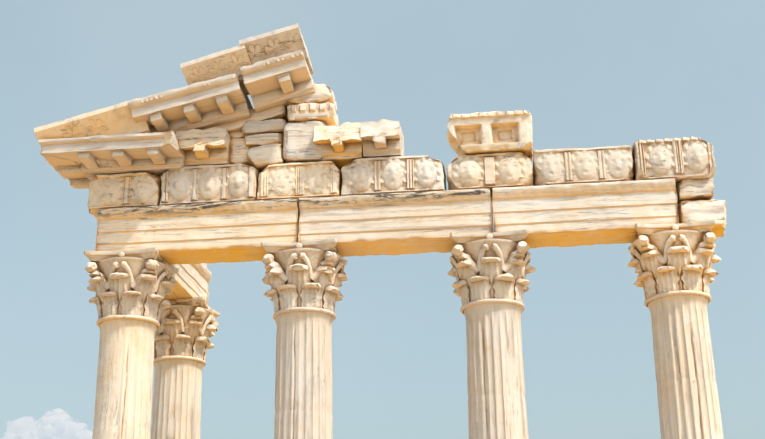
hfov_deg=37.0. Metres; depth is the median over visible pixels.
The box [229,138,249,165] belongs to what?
tympanum block
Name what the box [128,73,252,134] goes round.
raking geison
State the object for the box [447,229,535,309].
column capital
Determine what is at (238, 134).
tympanum block
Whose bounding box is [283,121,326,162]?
stone block
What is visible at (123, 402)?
column shaft
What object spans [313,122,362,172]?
cornice fragment
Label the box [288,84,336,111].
stone block
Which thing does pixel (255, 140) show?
tympanum block
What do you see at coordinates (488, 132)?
coffer block
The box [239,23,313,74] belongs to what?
raking sima
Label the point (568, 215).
architrave
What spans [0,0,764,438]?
sky
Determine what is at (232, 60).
raking sima
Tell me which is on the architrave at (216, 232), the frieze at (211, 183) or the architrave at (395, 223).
the frieze at (211, 183)
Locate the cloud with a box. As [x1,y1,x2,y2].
[0,408,92,438]
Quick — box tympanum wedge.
[204,105,288,132]
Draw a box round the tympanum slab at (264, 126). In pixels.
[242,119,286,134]
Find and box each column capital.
[84,247,178,322]
[154,296,219,361]
[261,238,347,314]
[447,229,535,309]
[627,219,720,301]
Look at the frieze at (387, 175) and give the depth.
18.08 m
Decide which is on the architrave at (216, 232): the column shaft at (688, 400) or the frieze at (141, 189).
the frieze at (141, 189)
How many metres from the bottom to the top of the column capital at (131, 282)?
1.041 m
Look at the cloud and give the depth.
3838.55 m
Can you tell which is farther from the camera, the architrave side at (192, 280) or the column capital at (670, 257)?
the architrave side at (192, 280)
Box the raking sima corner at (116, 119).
[34,98,151,178]
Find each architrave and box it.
[95,198,299,264]
[298,188,492,256]
[491,178,678,247]
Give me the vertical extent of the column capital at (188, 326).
1.041 m
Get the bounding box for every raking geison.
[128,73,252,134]
[240,50,314,111]
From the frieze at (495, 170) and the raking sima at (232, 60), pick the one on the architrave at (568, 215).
the frieze at (495, 170)
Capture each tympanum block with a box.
[228,130,245,137]
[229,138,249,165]
[245,133,283,147]
[247,144,284,171]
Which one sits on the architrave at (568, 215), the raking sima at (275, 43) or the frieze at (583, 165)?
the frieze at (583, 165)
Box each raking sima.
[180,44,251,94]
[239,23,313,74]
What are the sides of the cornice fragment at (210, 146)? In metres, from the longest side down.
0.937 x 0.857 x 0.631 m
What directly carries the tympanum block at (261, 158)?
on the frieze at (301, 180)
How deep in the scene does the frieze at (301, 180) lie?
18.25 m
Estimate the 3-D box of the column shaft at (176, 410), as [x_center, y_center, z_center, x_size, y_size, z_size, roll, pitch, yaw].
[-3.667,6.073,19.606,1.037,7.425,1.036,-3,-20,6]
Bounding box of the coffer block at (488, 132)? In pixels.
[447,110,532,161]
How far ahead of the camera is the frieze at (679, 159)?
17.63 m
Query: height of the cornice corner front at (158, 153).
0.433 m
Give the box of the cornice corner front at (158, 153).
[38,131,185,179]
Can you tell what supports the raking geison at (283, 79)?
on the tympanum wedge
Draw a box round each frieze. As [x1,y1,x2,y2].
[87,172,160,218]
[160,163,260,204]
[257,161,341,199]
[341,155,445,195]
[446,152,532,200]
[533,145,633,185]
[632,137,715,184]
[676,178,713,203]
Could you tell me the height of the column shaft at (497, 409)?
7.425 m
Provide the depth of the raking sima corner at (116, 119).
18.45 m
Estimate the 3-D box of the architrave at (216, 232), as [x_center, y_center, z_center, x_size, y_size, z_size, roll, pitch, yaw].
[-2.921,0.241,18.542,3.300,0.791,0.884,-3,-20,6]
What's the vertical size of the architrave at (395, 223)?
0.795 m
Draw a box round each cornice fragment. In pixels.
[176,127,230,165]
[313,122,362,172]
[360,119,403,157]
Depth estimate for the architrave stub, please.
17.42 m
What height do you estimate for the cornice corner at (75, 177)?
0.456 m
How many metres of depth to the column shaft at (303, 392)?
17.25 m
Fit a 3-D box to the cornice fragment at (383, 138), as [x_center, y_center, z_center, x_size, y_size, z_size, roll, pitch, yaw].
[0.010,-1.252,18.496,0.640,0.636,0.925,-3,-25,7]
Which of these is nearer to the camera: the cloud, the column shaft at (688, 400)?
the column shaft at (688, 400)
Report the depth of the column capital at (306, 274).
17.65 m
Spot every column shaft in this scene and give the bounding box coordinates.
[92,315,159,438]
[151,355,205,438]
[273,307,335,438]
[460,298,528,438]
[644,290,722,438]
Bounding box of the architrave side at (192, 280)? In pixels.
[164,263,211,304]
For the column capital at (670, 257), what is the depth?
17.08 m
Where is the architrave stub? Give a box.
[677,199,726,236]
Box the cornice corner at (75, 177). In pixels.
[40,148,131,188]

